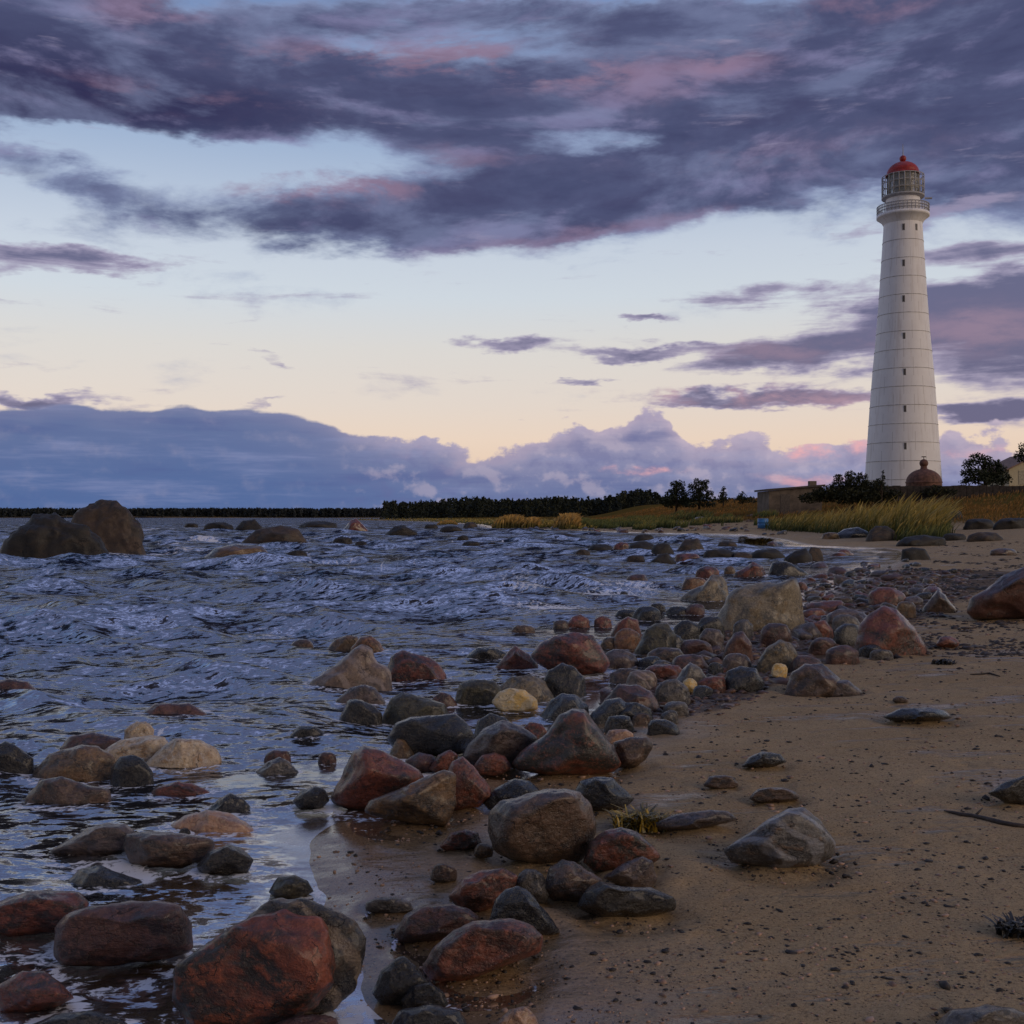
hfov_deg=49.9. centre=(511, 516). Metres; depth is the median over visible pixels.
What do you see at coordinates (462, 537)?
rock
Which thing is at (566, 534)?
rock
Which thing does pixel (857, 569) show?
cobble
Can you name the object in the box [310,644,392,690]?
rock
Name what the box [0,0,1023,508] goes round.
sky
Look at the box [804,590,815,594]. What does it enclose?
cobble
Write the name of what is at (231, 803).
rock
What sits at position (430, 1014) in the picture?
rock
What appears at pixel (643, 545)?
rock
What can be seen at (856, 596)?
cobble
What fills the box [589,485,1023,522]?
dune grass
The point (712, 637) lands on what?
stone
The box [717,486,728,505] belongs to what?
spruce tree
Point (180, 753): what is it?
rock
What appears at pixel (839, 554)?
cobble
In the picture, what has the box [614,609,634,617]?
stone
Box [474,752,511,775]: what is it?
stone
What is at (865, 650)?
stone
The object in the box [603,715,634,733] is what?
stone
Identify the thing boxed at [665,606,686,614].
stone
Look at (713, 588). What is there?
rock
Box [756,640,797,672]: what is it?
rock
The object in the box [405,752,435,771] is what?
stone
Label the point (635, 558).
rock
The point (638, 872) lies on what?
rock
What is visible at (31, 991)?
rock
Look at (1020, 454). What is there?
pine tree
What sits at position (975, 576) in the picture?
wrack lines
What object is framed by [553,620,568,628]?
stone
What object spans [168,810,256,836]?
rock
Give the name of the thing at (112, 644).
water
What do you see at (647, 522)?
fringe grass
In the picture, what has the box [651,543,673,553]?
rock
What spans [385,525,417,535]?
rock
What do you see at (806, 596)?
cobble
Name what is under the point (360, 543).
rock
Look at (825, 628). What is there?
stone
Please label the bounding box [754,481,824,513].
concrete shed
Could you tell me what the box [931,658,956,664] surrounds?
seaweed clump
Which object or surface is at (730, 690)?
cobble
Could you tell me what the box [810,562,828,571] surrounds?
cobble
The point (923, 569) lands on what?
cobble
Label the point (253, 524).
rock
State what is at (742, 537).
rock
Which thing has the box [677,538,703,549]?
rock
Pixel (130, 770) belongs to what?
rock
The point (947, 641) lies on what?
stone
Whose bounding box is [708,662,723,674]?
stone
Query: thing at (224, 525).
rock
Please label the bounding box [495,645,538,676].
rock
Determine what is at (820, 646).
stone
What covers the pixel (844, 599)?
cobble
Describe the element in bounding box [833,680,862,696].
stone
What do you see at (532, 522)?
ochre tuft
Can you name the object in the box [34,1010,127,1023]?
rock
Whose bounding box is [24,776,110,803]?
rock
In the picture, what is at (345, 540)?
rock
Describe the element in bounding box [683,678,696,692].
stone
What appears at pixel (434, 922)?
rock
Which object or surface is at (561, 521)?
ochre tuft
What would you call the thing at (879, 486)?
spruce tree
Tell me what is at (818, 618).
cobble
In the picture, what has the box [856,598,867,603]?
cobble
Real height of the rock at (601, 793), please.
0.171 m
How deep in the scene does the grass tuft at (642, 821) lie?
4.75 m
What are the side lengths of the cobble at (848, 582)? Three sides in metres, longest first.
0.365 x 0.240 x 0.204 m
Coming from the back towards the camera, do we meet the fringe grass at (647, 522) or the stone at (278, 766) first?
the fringe grass at (647, 522)
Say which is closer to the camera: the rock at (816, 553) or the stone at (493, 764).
the stone at (493, 764)
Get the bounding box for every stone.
[179,828,190,833]
[256,757,300,787]
[264,750,290,762]
[269,875,313,897]
[290,726,329,753]
[291,639,313,647]
[317,752,336,771]
[365,897,412,912]
[389,739,413,758]
[400,982,447,1008]
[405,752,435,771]
[429,750,457,772]
[430,863,456,882]
[432,692,457,713]
[440,829,481,850]
[473,843,492,857]
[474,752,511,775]
[497,1006,537,1023]
[511,625,534,632]
[516,869,549,903]
[524,722,546,739]
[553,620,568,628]
[568,614,589,627]
[594,616,611,627]
[600,637,613,653]
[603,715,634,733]
[605,729,633,742]
[606,649,637,671]
[610,668,635,685]
[611,617,641,637]
[613,628,640,653]
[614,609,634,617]
[618,702,652,720]
[626,574,647,580]
[626,670,656,689]
[632,606,660,620]
[632,713,650,725]
[637,656,660,669]
[645,664,681,678]
[647,647,682,662]
[647,719,679,735]
[651,603,665,612]
[651,810,736,830]
[653,660,671,664]
[654,679,690,703]
[660,710,678,723]
[663,701,689,715]
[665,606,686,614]
[671,654,707,668]
[673,620,700,639]
[676,635,682,648]
[680,639,712,654]
[681,577,705,589]
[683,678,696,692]
[685,604,704,620]
[692,685,712,698]
[695,566,718,578]
[698,617,724,637]
[698,676,725,692]
[699,628,723,649]
[703,775,738,788]
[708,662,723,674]
[722,653,752,670]
[724,566,735,573]
[733,619,753,636]
[742,751,786,767]
[749,787,798,802]
[760,623,792,646]
[771,663,787,677]
[789,655,821,672]
[803,608,825,616]
[808,637,835,654]
[812,620,833,637]
[821,532,839,538]
[825,609,866,626]
[825,645,859,664]
[831,614,859,634]
[833,623,858,645]
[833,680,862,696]
[859,644,881,657]
[868,587,905,605]
[869,649,893,660]
[883,707,951,721]
[892,696,907,702]
[896,601,916,618]
[936,636,958,647]
[990,548,1017,555]
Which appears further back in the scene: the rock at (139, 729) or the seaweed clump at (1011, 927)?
the rock at (139, 729)
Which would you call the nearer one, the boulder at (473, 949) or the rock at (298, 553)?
the boulder at (473, 949)
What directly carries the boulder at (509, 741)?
on the ground at (696, 891)
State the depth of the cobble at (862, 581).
22.48 m
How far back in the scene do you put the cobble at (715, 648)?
11.36 m
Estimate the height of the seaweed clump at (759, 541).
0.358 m
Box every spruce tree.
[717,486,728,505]
[873,470,890,505]
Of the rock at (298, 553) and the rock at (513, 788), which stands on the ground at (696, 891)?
the rock at (513, 788)
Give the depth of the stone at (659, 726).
6.95 m
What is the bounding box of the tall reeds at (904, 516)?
[768,491,968,540]
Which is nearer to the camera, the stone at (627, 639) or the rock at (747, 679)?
the rock at (747, 679)
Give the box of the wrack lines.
[883,539,1023,589]
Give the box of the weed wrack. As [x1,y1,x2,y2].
[883,579,1023,660]
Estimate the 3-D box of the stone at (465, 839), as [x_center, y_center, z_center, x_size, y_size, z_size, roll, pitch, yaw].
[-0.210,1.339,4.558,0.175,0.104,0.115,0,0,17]
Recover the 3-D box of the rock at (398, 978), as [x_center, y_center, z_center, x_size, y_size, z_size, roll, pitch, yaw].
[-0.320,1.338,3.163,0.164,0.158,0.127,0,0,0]
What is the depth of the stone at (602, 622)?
14.02 m
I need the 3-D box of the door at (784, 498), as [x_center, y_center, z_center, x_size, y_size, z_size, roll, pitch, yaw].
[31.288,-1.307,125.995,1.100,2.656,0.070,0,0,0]
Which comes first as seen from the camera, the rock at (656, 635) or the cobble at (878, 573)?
the rock at (656, 635)
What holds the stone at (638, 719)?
on the ground at (696, 891)
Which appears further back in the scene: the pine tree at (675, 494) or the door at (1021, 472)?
the pine tree at (675, 494)
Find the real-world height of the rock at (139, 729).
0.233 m
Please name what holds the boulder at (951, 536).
on the ground at (696, 891)
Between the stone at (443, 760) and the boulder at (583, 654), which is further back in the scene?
the boulder at (583, 654)
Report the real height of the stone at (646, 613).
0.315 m
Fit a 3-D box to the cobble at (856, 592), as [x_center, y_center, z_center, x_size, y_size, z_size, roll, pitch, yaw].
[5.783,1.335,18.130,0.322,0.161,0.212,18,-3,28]
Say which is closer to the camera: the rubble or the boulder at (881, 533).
the boulder at (881, 533)
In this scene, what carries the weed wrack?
on the ground at (696, 891)
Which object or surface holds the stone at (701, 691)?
on the ground at (696, 891)
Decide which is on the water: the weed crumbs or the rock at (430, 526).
the rock at (430, 526)
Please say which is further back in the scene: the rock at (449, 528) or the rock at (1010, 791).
the rock at (449, 528)
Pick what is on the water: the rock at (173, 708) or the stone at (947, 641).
the rock at (173, 708)
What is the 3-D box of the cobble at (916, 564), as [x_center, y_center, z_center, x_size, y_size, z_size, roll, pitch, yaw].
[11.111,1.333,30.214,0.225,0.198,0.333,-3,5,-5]
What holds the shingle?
on the ground at (696, 891)
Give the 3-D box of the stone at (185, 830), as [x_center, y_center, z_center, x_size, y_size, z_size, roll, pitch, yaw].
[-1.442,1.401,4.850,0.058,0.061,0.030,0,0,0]
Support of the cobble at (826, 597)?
on the ground at (696, 891)
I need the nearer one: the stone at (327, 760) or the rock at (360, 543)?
the stone at (327, 760)
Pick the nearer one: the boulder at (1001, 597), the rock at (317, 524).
the boulder at (1001, 597)
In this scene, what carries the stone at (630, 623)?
on the ground at (696, 891)
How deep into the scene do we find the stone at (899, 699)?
7.88 m
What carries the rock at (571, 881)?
on the ground at (696, 891)
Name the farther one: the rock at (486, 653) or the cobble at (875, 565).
the cobble at (875, 565)
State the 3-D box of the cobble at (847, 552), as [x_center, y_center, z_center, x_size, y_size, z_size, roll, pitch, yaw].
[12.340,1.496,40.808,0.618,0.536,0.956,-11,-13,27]
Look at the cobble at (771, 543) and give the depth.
53.52 m
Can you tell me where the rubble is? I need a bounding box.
[483,514,785,530]
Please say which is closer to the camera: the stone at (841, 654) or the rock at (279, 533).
the stone at (841, 654)
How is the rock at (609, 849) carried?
on the ground at (696, 891)
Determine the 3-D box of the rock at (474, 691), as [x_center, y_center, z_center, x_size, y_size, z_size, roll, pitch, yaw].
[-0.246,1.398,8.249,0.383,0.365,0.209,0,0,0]
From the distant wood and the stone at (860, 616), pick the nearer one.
the stone at (860, 616)
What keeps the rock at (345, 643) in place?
on the water
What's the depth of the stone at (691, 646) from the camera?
10.98 m
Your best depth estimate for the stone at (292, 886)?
4.03 m
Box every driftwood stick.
[944,807,1023,827]
[970,672,999,676]
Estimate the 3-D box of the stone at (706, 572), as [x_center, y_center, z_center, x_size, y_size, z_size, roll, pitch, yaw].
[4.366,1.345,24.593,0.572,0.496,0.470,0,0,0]
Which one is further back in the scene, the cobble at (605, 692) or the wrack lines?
the wrack lines
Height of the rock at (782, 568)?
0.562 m
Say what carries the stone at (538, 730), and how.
on the ground at (696, 891)
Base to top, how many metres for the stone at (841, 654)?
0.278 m
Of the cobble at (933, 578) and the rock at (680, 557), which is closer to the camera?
the cobble at (933, 578)
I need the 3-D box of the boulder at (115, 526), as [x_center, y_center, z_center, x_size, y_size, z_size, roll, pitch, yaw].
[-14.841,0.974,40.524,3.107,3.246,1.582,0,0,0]
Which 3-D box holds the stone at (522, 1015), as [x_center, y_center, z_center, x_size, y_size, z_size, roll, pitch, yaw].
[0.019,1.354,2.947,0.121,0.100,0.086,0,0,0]
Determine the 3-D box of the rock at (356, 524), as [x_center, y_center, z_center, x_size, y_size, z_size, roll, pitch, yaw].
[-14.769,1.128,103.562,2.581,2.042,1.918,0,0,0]
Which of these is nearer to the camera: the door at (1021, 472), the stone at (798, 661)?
the stone at (798, 661)
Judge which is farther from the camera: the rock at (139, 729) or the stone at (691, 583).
the stone at (691, 583)
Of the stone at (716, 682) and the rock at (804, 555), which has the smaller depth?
the stone at (716, 682)
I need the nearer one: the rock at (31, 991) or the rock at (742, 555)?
the rock at (31, 991)
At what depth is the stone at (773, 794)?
5.13 m
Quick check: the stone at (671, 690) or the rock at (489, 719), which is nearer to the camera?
the rock at (489, 719)
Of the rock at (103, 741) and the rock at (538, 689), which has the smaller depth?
the rock at (103, 741)
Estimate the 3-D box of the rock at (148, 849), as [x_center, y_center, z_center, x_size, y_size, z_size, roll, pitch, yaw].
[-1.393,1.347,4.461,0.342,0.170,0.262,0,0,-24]
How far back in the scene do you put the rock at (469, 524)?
129.63 m
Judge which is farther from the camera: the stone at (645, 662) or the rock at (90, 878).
the stone at (645, 662)
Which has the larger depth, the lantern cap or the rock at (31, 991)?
the lantern cap
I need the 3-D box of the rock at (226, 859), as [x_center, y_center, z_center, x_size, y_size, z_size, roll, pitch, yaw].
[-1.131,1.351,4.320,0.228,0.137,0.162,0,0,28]
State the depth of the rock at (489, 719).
7.05 m
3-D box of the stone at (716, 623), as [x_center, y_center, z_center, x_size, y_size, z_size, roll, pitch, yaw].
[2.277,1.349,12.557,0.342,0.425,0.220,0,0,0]
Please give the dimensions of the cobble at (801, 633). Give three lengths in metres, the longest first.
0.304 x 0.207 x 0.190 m
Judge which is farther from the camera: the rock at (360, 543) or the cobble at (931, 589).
the rock at (360, 543)
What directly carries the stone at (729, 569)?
on the water
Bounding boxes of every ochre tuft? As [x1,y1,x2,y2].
[437,520,457,524]
[491,514,524,528]
[520,516,542,527]
[552,512,584,528]
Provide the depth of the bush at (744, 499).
169.80 m
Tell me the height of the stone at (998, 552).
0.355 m
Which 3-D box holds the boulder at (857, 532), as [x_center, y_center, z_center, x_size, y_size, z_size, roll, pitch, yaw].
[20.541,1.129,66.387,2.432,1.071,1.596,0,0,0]
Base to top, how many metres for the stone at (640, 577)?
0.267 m
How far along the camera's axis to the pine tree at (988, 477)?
137.71 m
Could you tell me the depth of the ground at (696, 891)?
4.33 m
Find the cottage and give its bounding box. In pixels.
[987,456,1023,485]
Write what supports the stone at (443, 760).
on the ground at (696, 891)
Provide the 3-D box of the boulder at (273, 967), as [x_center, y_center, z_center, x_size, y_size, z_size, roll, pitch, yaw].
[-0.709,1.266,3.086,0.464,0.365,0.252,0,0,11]
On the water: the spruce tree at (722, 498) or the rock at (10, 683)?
the rock at (10, 683)
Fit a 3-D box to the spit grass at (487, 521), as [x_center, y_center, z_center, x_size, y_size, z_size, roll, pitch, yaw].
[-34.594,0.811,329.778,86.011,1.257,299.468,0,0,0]
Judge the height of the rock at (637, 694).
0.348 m
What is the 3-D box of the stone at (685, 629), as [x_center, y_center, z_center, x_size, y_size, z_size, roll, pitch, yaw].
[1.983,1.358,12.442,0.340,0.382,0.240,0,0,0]
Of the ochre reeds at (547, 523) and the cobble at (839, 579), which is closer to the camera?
the cobble at (839, 579)
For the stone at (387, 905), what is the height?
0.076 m
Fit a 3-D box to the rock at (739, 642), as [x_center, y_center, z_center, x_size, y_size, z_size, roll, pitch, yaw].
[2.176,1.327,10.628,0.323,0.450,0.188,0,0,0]
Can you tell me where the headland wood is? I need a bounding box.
[379,488,756,519]
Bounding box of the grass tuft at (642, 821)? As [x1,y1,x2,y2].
[597,802,676,832]
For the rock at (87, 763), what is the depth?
5.99 m
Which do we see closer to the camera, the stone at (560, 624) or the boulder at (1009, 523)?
the stone at (560, 624)
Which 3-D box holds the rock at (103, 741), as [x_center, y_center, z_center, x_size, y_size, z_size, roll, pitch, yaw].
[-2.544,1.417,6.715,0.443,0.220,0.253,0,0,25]
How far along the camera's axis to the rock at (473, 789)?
5.14 m
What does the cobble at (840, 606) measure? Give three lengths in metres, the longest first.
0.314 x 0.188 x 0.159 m
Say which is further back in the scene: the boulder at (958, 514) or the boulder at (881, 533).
the boulder at (958, 514)
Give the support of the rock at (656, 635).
on the ground at (696, 891)
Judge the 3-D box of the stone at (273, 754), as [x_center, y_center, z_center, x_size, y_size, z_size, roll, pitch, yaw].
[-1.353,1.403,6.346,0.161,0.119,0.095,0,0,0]
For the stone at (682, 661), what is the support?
on the ground at (696, 891)
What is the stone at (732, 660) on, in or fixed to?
on the ground at (696, 891)
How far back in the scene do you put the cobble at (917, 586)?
20.16 m
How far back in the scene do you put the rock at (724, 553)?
35.93 m
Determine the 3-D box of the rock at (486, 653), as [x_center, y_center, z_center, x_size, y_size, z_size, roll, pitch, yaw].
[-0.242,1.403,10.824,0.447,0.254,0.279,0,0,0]
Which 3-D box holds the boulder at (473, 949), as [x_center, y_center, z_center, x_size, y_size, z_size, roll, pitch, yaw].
[-0.088,1.316,3.352,0.368,0.223,0.221,0,0,0]
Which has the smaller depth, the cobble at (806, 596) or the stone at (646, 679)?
the stone at (646, 679)
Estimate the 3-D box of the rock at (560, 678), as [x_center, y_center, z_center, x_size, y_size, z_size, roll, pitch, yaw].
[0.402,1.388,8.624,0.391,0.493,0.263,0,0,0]
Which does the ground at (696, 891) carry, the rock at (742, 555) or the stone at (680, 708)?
the stone at (680, 708)
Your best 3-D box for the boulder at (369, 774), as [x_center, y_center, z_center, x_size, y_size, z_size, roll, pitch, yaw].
[-0.650,1.262,5.319,0.456,0.332,0.343,0,0,0]
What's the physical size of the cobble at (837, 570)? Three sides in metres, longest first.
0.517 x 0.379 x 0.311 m
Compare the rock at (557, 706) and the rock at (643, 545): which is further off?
the rock at (643, 545)
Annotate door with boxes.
[780,494,789,513]
[1019,470,1023,484]
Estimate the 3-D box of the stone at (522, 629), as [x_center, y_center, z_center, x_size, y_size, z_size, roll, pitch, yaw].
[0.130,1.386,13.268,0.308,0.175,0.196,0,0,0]
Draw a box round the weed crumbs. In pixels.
[347,584,1023,1023]
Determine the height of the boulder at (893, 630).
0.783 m
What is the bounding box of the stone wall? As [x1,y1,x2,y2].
[860,485,1023,500]
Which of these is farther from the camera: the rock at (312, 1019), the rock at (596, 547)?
the rock at (596, 547)
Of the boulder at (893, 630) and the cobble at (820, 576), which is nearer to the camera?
the boulder at (893, 630)
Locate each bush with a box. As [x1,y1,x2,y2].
[733,491,756,504]
[797,470,902,514]
[920,484,957,500]
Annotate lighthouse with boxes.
[865,150,941,485]
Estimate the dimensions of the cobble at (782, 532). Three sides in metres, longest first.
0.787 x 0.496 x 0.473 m
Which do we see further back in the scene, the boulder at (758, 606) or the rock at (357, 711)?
the boulder at (758, 606)
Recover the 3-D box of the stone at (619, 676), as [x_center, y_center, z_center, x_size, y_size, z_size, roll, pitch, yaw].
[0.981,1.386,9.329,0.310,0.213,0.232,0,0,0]
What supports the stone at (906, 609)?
on the ground at (696, 891)
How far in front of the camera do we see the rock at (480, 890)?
3.81 m
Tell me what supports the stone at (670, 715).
on the ground at (696, 891)
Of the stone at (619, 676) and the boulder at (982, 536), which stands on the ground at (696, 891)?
the boulder at (982, 536)
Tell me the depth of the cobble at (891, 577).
23.27 m
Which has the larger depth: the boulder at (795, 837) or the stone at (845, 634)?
the stone at (845, 634)
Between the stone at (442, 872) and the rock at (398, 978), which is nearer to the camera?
the rock at (398, 978)
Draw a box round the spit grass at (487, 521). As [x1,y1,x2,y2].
[333,518,556,524]
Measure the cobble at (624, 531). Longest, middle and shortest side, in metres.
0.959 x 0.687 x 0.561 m
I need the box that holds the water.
[0,518,889,1023]
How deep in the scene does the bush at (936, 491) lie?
117.90 m
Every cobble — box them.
[600,687,612,699]
[618,529,627,532]
[701,654,711,659]
[711,645,720,651]
[724,689,735,692]
[767,541,778,545]
[777,530,786,534]
[792,622,822,638]
[792,628,812,639]
[798,582,807,589]
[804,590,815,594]
[804,594,818,598]
[806,600,842,611]
[807,596,821,600]
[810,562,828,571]
[812,574,827,578]
[813,615,822,620]
[819,583,831,586]
[822,594,834,600]
[828,566,846,574]
[830,552,847,555]
[832,596,852,602]
[833,575,850,583]
[836,605,847,609]
[837,549,853,554]
[841,579,854,586]
[845,572,855,576]
[854,567,866,571]
[854,591,868,596]
[854,594,867,600]
[856,580,865,583]
[856,584,865,589]
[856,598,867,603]
[867,563,878,568]
[870,570,888,576]
[880,574,903,580]
[880,602,895,608]
[904,596,922,604]
[907,580,916,584]
[908,588,923,593]
[912,562,921,565]
[913,584,923,587]
[915,592,931,598]
[919,575,935,581]
[921,567,930,571]
[922,578,933,583]
[922,586,941,592]
[945,578,954,581]
[946,568,956,572]
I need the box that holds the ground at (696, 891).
[0,493,1023,1023]
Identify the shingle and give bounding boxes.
[595,567,973,719]
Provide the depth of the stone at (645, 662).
10.25 m
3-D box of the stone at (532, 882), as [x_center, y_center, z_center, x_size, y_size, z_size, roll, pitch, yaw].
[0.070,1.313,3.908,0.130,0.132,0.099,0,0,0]
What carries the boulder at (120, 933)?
on the water
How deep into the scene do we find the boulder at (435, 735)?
6.39 m
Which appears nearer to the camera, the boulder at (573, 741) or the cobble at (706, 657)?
the boulder at (573, 741)
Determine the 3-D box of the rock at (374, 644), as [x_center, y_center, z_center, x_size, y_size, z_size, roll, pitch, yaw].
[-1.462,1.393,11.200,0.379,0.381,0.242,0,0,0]
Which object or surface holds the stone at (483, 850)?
on the ground at (696, 891)
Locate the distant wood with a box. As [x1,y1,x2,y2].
[0,507,381,517]
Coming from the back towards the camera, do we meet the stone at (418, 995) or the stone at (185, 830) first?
the stone at (185, 830)
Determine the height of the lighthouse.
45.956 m
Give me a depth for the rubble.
108.13 m
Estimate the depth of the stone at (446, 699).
8.11 m
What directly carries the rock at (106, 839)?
on the water
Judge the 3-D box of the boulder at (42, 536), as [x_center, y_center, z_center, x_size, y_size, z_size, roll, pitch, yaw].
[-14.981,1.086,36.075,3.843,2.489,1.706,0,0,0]
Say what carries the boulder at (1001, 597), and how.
on the ground at (696, 891)
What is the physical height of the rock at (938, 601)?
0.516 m
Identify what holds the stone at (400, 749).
on the ground at (696, 891)
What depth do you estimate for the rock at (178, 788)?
5.59 m
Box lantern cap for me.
[905,456,942,485]
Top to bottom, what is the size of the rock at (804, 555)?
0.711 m
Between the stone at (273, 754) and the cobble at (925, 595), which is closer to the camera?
the stone at (273, 754)
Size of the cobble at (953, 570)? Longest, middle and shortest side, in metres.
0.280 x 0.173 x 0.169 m
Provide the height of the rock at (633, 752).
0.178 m
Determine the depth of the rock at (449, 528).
102.82 m
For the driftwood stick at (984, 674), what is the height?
0.019 m
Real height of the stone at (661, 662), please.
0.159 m
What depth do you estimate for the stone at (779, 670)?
9.21 m
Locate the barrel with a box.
[757,518,767,528]
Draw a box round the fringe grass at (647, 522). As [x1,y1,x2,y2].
[580,508,779,529]
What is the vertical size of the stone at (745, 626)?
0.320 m
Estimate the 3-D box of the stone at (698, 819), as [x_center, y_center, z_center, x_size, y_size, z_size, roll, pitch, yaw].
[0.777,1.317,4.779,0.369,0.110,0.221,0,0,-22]
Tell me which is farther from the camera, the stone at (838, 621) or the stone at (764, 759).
the stone at (838, 621)
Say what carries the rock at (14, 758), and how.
on the water
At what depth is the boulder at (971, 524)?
72.21 m
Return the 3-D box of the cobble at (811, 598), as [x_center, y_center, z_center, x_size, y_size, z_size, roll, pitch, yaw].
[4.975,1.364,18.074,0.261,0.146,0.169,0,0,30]
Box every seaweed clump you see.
[740,538,776,544]
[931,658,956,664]
[982,911,1023,938]
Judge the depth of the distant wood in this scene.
1821.82 m
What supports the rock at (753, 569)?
on the ground at (696, 891)
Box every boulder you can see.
[0,512,108,558]
[0,890,88,935]
[53,900,192,965]
[71,499,145,554]
[172,909,335,1023]
[247,898,365,1013]
[331,746,423,810]
[365,770,456,826]
[387,714,474,755]
[422,918,543,981]
[462,720,536,768]
[488,788,596,863]
[511,708,620,774]
[531,632,609,674]
[717,578,804,631]
[724,807,835,867]
[838,527,867,538]
[854,605,926,655]
[866,526,896,541]
[896,535,945,545]
[901,547,930,559]
[942,533,965,540]
[951,510,961,519]
[963,519,993,529]
[966,532,1003,541]
[967,567,1023,619]
[993,518,1023,529]
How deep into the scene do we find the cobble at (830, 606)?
15.63 m
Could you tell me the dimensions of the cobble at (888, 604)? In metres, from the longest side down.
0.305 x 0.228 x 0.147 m
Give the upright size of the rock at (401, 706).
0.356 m
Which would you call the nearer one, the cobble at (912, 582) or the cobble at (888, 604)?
the cobble at (888, 604)
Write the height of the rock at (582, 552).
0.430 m
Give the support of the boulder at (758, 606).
on the ground at (696, 891)
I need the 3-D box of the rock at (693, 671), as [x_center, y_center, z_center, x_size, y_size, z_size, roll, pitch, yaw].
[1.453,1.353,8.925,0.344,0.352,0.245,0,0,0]
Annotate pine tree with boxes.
[662,480,688,512]
[681,478,716,509]
[958,452,1012,485]
[1013,442,1023,462]
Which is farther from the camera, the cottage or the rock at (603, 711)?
the cottage
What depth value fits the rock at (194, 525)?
139.42 m
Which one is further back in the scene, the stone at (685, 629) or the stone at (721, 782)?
the stone at (685, 629)
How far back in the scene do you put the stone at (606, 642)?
11.79 m
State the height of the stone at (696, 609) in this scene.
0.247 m
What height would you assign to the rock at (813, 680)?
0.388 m
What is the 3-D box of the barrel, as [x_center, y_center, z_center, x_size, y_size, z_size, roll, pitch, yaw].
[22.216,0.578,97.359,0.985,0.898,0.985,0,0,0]
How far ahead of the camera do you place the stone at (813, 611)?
14.75 m
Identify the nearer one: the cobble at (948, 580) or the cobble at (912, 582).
the cobble at (912, 582)
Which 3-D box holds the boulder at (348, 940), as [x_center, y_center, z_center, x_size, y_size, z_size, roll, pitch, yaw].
[-0.592,1.248,3.120,0.363,0.354,0.191,0,0,0]
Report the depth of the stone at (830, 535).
64.99 m
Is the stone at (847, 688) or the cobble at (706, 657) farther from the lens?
the cobble at (706, 657)
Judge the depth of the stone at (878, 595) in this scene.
16.65 m
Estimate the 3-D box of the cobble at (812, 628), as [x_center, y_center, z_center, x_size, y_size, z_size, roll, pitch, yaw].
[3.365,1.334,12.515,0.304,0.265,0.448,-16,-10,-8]
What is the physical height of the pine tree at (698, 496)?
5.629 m
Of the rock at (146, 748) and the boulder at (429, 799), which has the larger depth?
the rock at (146, 748)
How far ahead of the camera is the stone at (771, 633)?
11.70 m
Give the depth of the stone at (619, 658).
10.29 m
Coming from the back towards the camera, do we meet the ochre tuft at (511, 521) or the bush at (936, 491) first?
the ochre tuft at (511, 521)
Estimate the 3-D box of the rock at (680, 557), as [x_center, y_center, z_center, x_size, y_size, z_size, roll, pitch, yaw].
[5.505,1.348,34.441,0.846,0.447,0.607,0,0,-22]
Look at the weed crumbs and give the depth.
3.99 m
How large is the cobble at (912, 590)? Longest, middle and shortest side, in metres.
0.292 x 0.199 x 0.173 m
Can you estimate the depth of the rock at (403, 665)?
9.61 m
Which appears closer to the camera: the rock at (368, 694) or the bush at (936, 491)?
the rock at (368, 694)
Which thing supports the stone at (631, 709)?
on the ground at (696, 891)
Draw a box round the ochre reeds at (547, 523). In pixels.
[539,517,621,528]
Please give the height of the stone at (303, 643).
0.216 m
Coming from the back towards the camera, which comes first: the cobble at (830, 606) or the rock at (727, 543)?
the rock at (727, 543)
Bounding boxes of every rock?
[0,678,36,689]
[0,741,33,773]
[0,971,73,1012]
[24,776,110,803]
[32,745,114,781]
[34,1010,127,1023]
[50,823,134,855]
[60,732,120,749]
[65,865,144,901]
[105,735,167,761]
[110,755,153,786]
[123,831,214,868]
[124,721,153,738]
[143,703,206,714]
[146,738,221,767]
[151,781,210,805]
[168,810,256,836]
[184,523,197,527]
[197,844,253,874]
[203,522,233,529]
[205,544,267,556]
[208,793,250,820]
[235,519,262,529]
[242,525,306,543]
[275,1014,337,1023]
[286,550,306,555]
[293,786,328,808]
[298,521,336,527]
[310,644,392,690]
[327,635,358,651]
[333,537,351,543]
[335,685,385,703]
[339,699,381,738]
[344,518,367,530]
[350,635,383,651]
[355,541,366,544]
[372,956,428,1005]
[382,692,448,724]
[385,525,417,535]
[388,650,446,681]
[391,1004,466,1023]
[394,904,479,942]
[424,524,437,528]
[440,526,462,531]
[448,757,491,809]
[448,868,517,911]
[455,679,501,715]
[456,535,468,540]
[462,541,479,545]
[463,522,477,527]
[466,647,505,658]
[474,713,509,736]
[484,778,538,809]
[489,886,559,935]
[492,688,537,713]
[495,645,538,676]
[500,674,553,705]
[539,693,588,722]
[544,663,586,699]
[546,859,602,901]
[547,533,574,536]
[575,549,589,554]
[575,777,634,810]
[576,881,675,916]
[583,827,659,871]
[588,544,612,550]
[590,698,625,723]
[604,684,659,711]
[604,856,656,886]
[613,542,628,549]
[613,737,652,767]
[626,555,644,561]
[628,541,653,549]
[633,534,653,540]
[634,623,676,656]
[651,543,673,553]
[651,553,675,563]
[675,553,699,561]
[676,662,705,685]
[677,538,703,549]
[679,575,727,606]
[703,549,734,557]
[717,541,737,546]
[721,631,753,660]
[725,666,764,691]
[733,552,751,557]
[733,562,765,582]
[738,536,747,541]
[752,549,784,558]
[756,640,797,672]
[768,561,807,578]
[784,548,812,562]
[784,664,840,696]
[808,547,823,560]
[922,589,955,612]
[936,1004,1023,1023]
[988,776,1023,803]

